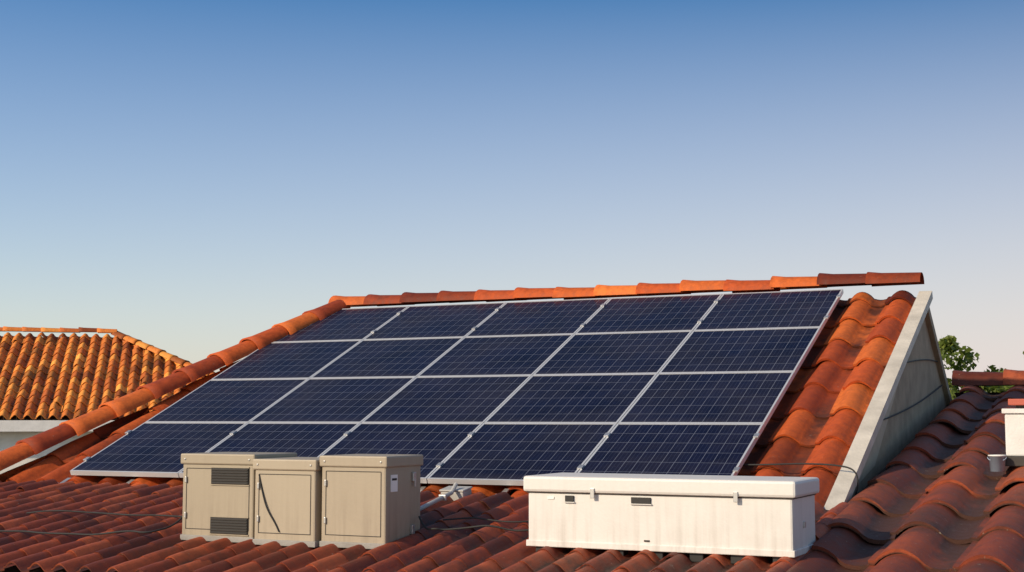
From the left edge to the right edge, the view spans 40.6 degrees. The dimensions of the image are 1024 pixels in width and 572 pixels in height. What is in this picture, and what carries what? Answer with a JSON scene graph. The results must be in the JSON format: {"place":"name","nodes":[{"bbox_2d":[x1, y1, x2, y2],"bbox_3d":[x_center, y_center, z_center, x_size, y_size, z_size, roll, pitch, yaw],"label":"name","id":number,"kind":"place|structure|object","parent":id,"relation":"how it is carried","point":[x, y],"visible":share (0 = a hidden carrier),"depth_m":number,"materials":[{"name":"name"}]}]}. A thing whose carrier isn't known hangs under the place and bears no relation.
{"place":"outdoors","nodes":[
{"label":"outdoors","id":0,"kind":"place"},
{"bbox_2d":[0,479,848,571],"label":"roof tiles","id":1,"kind":"object","parent":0,"point":[477,549],"visible":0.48,"depth_m":7.50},
{"bbox_2d":[0,517,181,535],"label":"cable run","id":2,"kind":"object","parent":1,"relation":"on","point":[173,524],"visible":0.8,"depth_m":7.98,"materials":[{"name":"black rubber"}]},
{"bbox_2d":[26,510,181,516],"bbox_3d":[-2.433,1.412,8.577,1.405,0.034,0.048,-2,-6,22],"label":"cable run","id":3,"kind":"object","parent":1,"relation":"on","point":[104,513],"visible":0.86,"depth_m":8.63,"materials":[{"name":"black rubber"}]},
{"bbox_2d":[180,452,296,542],"bbox_3d":[-1.581,1.209,7.985,0.530,0.490,0.426,-3,-6,25],"label":"grey cabinet","id":4,"kind":"object","parent":1,"relation":"on","point":[218,495],"visible":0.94,"depth_m":7.80,"materials":[{"name":"metal"}]},
{"bbox_2d":[252,457,321,547],"bbox_3d":[-1.165,1.202,7.758,0.435,0.470,0.426,-3,-6,25],"label":"grey cabinet","id":5,"kind":"object","parent":1,"relation":"on","point":[292,488],"visible":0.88,"depth_m":7.57,"materials":[{"name":"metal"}]},
{"bbox_2d":[258,474,279,531],"bbox_3d":[-1.338,1.193,7.614,0.147,0.313,0.013,-3,-6,27],"label":"cable","id":6,"kind":"object","parent":5,"relation":"attached to","point":[265,503],"visible":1,"depth_m":7.62,"materials":[{"name":"black rubber"}]},
{"bbox_2d":[319,454,422,548],"bbox_3d":[-0.771,1.172,7.583,0.449,0.490,0.406,-3,-6,25],"label":"grey cabinet","id":7,"kind":"object","parent":1,"relation":"on","point":[370,501],"visible":0.95,"depth_m":7.43,"materials":[{"name":"metal"}]},
{"bbox_2d":[420,483,472,510],"bbox_3d":[-0.532,1.283,8.254,0.172,0.188,1.021,-2,-6,24],"label":"conduit and junction box","id":8,"kind":"object","parent":1,"relation":"on","point":[455,491],"visible":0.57,"depth_m":8.59,"materials":[{"name":"plastic"}]},
{"bbox_2d":[418,516,528,531],"bbox_3d":[-0.168,1.282,7.447,0.753,0.072,0.090,-2,-6,18],"label":"cable run","id":9,"kind":"object","parent":1,"relation":"on","point":[459,528],"visible":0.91,"depth_m":7.43,"materials":[{"name":"black rubber"}]},
{"bbox_2d":[443,517,528,522],"bbox_3d":[0.050,1.280,7.634,0.916,0.047,0.087,-2,-6,18],"label":"cable run","id":10,"kind":"object","parent":1,"relation":"on","point":[486,519],"visible":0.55,"depth_m":7.70,"materials":[{"name":"black rubber"}]},
{"bbox_2d":[524,472,819,563],"bbox_3d":[0.795,1.163,6.986,1.412,0.400,0.499,-3,-6,25],"label":"white chest","id":11,"kind":"object","parent":1,"relation":"on","point":[698,518],"visible":0.85,"depth_m":6.76,"materials":[{"name":"paint"}]},
{"bbox_2d":[0,0,1023,389],"label":"sky","id":12,"kind":"structure","parent":0,"point":[190,180],"materials":[{"name":"blue"}]},
{"bbox_2d":[863,398,1019,513],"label":"roof deck","id":13,"kind":"structure","parent":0,"point":[1007,487],"depth_m":8.49,"materials":[{"name":"brown"}]},
{"bbox_2d":[786,385,1023,571],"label":"roof tiles","id":14,"kind":"object","parent":13,"relation":"on","point":[953,521],"visible":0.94,"depth_m":7.55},
{"bbox_2d":[952,369,1023,385],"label":"ridge caps","id":15,"kind":"object","parent":14,"relation":"on","point":[1006,377],"visible":0.98,"depth_m":12.17,"materials":[{"name":"tile"}]},
{"bbox_2d":[987,455,1006,471],"bbox_3d":[2.943,1.074,8.400,0.113,0.100,0.104,-3,-6,25],"label":"paint bucket","id":16,"kind":"object","parent":14,"relation":"on","point":[997,463],"visible":1,"depth_m":8.36,"materials":[{"name":"white plastic"}]},
{"bbox_2d":[1002,399,1023,465],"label":"chimney","id":17,"kind":"object","parent":14,"relation":"on","point":[1014,428],"visible":0.86,"depth_m":8.46,"materials":[{"name":"white paint"}]},
{"bbox_2d":[955,392,1001,397],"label":"roof slope","id":18,"kind":"structure","parent":0,"point":[956,394],"depth_m":12.35,"materials":[{"name":"brown"}]},
{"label":"house walls","id":19,"kind":"object","parent":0,"visible":0},
{"bbox_2d":[0,512,910,571],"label":"roof deck","id":20,"kind":"structure","parent":19,"relation":"on","point":[14,568],"depth_m":7.87,"materials":[{"name":"brown"}]},
{"bbox_2d":[824,291,932,509],"bbox_3d":[2.494,0.705,9.261,0.100,1.647,3.676,-3,-6,25],"label":"barge board","id":21,"kind":"object","parent":20,"relation":"on","point":[844,486],"visible":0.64,"depth_m":8.98,"materials":[{"name":"paint"}]},
{"bbox_2d":[509,301,946,498],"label":"roof body","id":22,"kind":"structure","parent":19,"relation":"on","point":[919,381],"depth_m":10.47,"materials":[{"name":"grey"}]},
{"bbox_2d":[0,290,915,507],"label":"roof tiles","id":23,"kind":"object","parent":22,"relation":"on","point":[817,416],"visible":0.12,"depth_m":9.73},
{"bbox_2d":[70,422,246,477],"bbox_3d":[-2.628,1.215,10.363,0.992,0.384,0.823,-3,-6,25],"label":"solar panel","id":24,"kind":"object","parent":23,"relation":"on","point":[151,449],"visible":1,"depth_m":10.32,"materials":[{"name":"blue glass"}]},
{"bbox_2d":[0,300,350,470],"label":"hip caps","id":25,"kind":"object","parent":23,"relation":"on","point":[23,449],"visible":1,"depth_m":11.57,"materials":[{"name":"tile"}]},
{"bbox_2d":[146,378,308,422],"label":"solar panel","id":26,"kind":"object","parent":23,"relation":"on","point":[242,400],"visible":1,"depth_m":11.11,"materials":[{"name":"blue glass"}]},
{"bbox_2d":[179,423,359,477],"bbox_3d":[-1.726,1.174,9.933,0.992,0.384,0.823,-3,-6,25],"label":"solar panel","id":27,"kind":"object","parent":23,"relation":"on","point":[309,439],"visible":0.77,"depth_m":10.07,"materials":[{"name":"blue glass"}]},
{"bbox_2d":[211,340,361,379],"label":"solar panel","id":28,"kind":"object","parent":23,"relation":"on","point":[290,360],"visible":0.97,"depth_m":11.87,"materials":[{"name":"blue glass"}]},
{"bbox_2d":[249,377,415,422],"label":"solar panel","id":29,"kind":"object","parent":23,"relation":"on","point":[335,400],"visible":0.97,"depth_m":10.67,"materials":[{"name":"blue glass"}]},
{"bbox_2d":[275,306,408,341],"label":"solar panel","id":30,"kind":"object","parent":23,"relation":"on","point":[353,324],"visible":0.77,"depth_m":12.59,"materials":[{"name":"blue glass"}]},
{"bbox_2d":[311,337,463,377],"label":"solar panel","id":31,"kind":"object","parent":23,"relation":"on","point":[414,357],"visible":1,"depth_m":11.45,"materials":[{"name":"blue glass"}]},
{"bbox_2d":[323,423,482,482],"bbox_3d":[-0.824,1.133,9.504,0.992,0.384,0.823,-3,-6,25],"label":"solar panel","id":32,"kind":"object","parent":23,"relation":"on","point":[434,444],"visible":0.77,"depth_m":9.62,"materials":[{"name":"blue glass"}]},
{"bbox_2d":[363,302,505,339],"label":"solar panel","id":33,"kind":"object","parent":23,"relation":"on","point":[440,321],"visible":1,"depth_m":12.21,"materials":[{"name":"blue glass"}]},
{"bbox_2d":[362,375,531,422],"bbox_3d":[-0.472,0.850,10.271,0.992,0.384,0.823,-3,-6,25],"label":"solar panel","id":34,"kind":"object","parent":23,"relation":"on","point":[463,399],"visible":1,"depth_m":10.24,"materials":[{"name":"blue glass"}]},
{"bbox_2d":[58,295,841,492],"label":"mounting clamps","id":35,"kind":"object","parent":23,"relation":"on","point":[579,467],"visible":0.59,"depth_m":9.95,"materials":[{"name":"metal"}]},
{"bbox_2d":[417,334,573,376],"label":"solar panel","id":36,"kind":"object","parent":23,"relation":"on","point":[502,355],"visible":0.97,"depth_m":11.01,"materials":[{"name":"blue glass"}]},
{"bbox_2d":[427,423,616,485],"bbox_3d":[0.079,1.093,9.075,0.992,0.384,0.823,-3,-6,25],"label":"solar panel","id":37,"kind":"object","parent":23,"relation":"on","point":[500,453],"visible":0.87,"depth_m":9.04,"materials":[{"name":"blue glass"}]},
{"bbox_2d":[465,298,610,336],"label":"solar panel","id":38,"kind":"object","parent":23,"relation":"on","point":[552,317],"visible":1,"depth_m":11.78,"materials":[{"name":"blue glass"}]},
{"bbox_2d":[484,373,656,423],"bbox_3d":[0.431,0.809,9.842,0.992,0.384,0.823,-3,-6,25],"label":"solar panel","id":39,"kind":"object","parent":23,"relation":"on","point":[598,398],"visible":1,"depth_m":9.82,"materials":[{"name":"blue glass"}]},
{"bbox_2d":[533,331,691,374],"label":"solar panel","id":40,"kind":"object","parent":23,"relation":"on","point":[623,353],"visible":1,"depth_m":10.58,"materials":[{"name":"blue glass"}]},
{"bbox_2d":[328,272,923,306],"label":"ridge caps","id":41,"kind":"object","parent":23,"relation":"on","point":[779,283],"visible":0.98,"depth_m":11.97,"materials":[{"name":"tile"}]},
{"bbox_2d":[575,294,722,333],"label":"solar panel","id":42,"kind":"object","parent":23,"relation":"on","point":[654,314],"visible":1,"depth_m":11.35,"materials":[{"name":"blue glass"}]},
{"bbox_2d":[578,423,763,475],"bbox_3d":[0.981,1.052,8.646,0.992,0.384,0.823,-3,-6,25],"label":"solar panel","id":43,"kind":"object","parent":23,"relation":"on","point":[724,449],"visible":0.63,"depth_m":8.68,"materials":[{"name":"blue glass"}]},
{"bbox_2d":[618,371,794,427],"bbox_3d":[1.333,0.768,9.412,0.992,0.384,0.823,-3,-6,25],"label":"solar panel","id":44,"kind":"object","parent":23,"relation":"on","point":[742,397],"visible":1,"depth_m":9.38,"materials":[{"name":"blue glass"}]},
{"bbox_2d":[659,327,820,374],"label":"solar panel","id":45,"kind":"object","parent":23,"relation":"on","point":[753,350],"visible":1,"depth_m":10.15,"materials":[{"name":"blue glass"}]},
{"bbox_2d":[694,289,843,330],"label":"solar panel","id":46,"kind":"object","parent":23,"relation":"on","point":[779,309],"visible":1,"depth_m":10.92,"materials":[{"name":"blue glass"}]},
{"bbox_2d":[925,307,951,404],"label":"wall trim","id":47,"kind":"structure","parent":23,"relation":"attached to","point":[937,354],"depth_m":11.49,"materials":[{"name":"paint"}]},
{"bbox_2d":[907,359,937,362],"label":"cable","id":48,"kind":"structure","parent":47,"relation":"attached to","point":[921,360],"depth_m":10.79,"materials":[{"name":"black rubber"}]},
{"bbox_2d":[743,385,942,494],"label":"cable","id":49,"kind":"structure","parent":22,"relation":"on","point":[853,470],"depth_m":8.25,"materials":[{"name":"black rubber"}]},
{"bbox_2d":[856,385,897,486],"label":"wall","id":50,"kind":"structure","parent":22,"relation":"attached to","point":[870,463],"depth_m":9.09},
{"label":"ground","id":51,"kind":"structure","parent":0,"visible":0},
{"bbox_2d":[0,431,92,473],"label":"neighbour walls","id":52,"kind":"structure","parent":51,"relation":"on","point":[9,439],"depth_m":28.99,"materials":[{"name":"white paint"}]},
{"bbox_2d":[0,338,147,419],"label":"roof deck","id":53,"kind":"structure","parent":52,"relation":"on","point":[40,417],"depth_m":28.87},
{"bbox_2d":[0,420,114,431],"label":"wall","id":54,"kind":"structure","parent":53,"relation":"attached to","point":[22,425],"depth_m":28.63,"materials":[{"name":"white paint"}]},
{"bbox_2d":[0,332,205,419],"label":"neighbour tiles","id":55,"kind":"object","parent":53,"relation":"on","point":[49,376],"visible":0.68,"depth_m":30.97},
{"bbox_2d":[0,326,116,332],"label":"roof ridge tiles","id":56,"kind":"object","parent":55,"relation":"on","point":[43,329],"visible":1,"depth_m":32.92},
{"bbox_2d":[111,331,214,375],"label":"neighbour hip caps","id":57,"kind":"object","parent":55,"relation":"on","point":[161,352],"visible":0.43,"depth_m":32.39,"materials":[{"name":"tile"}]},
{"bbox_2d":[938,335,1023,399],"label":"foliage","id":58,"kind":"object","parent":51,"relation":"on","point":[949,345],"visible":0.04,"depth_m":29.69,"materials":[{"name":"green plant"}]}
]}

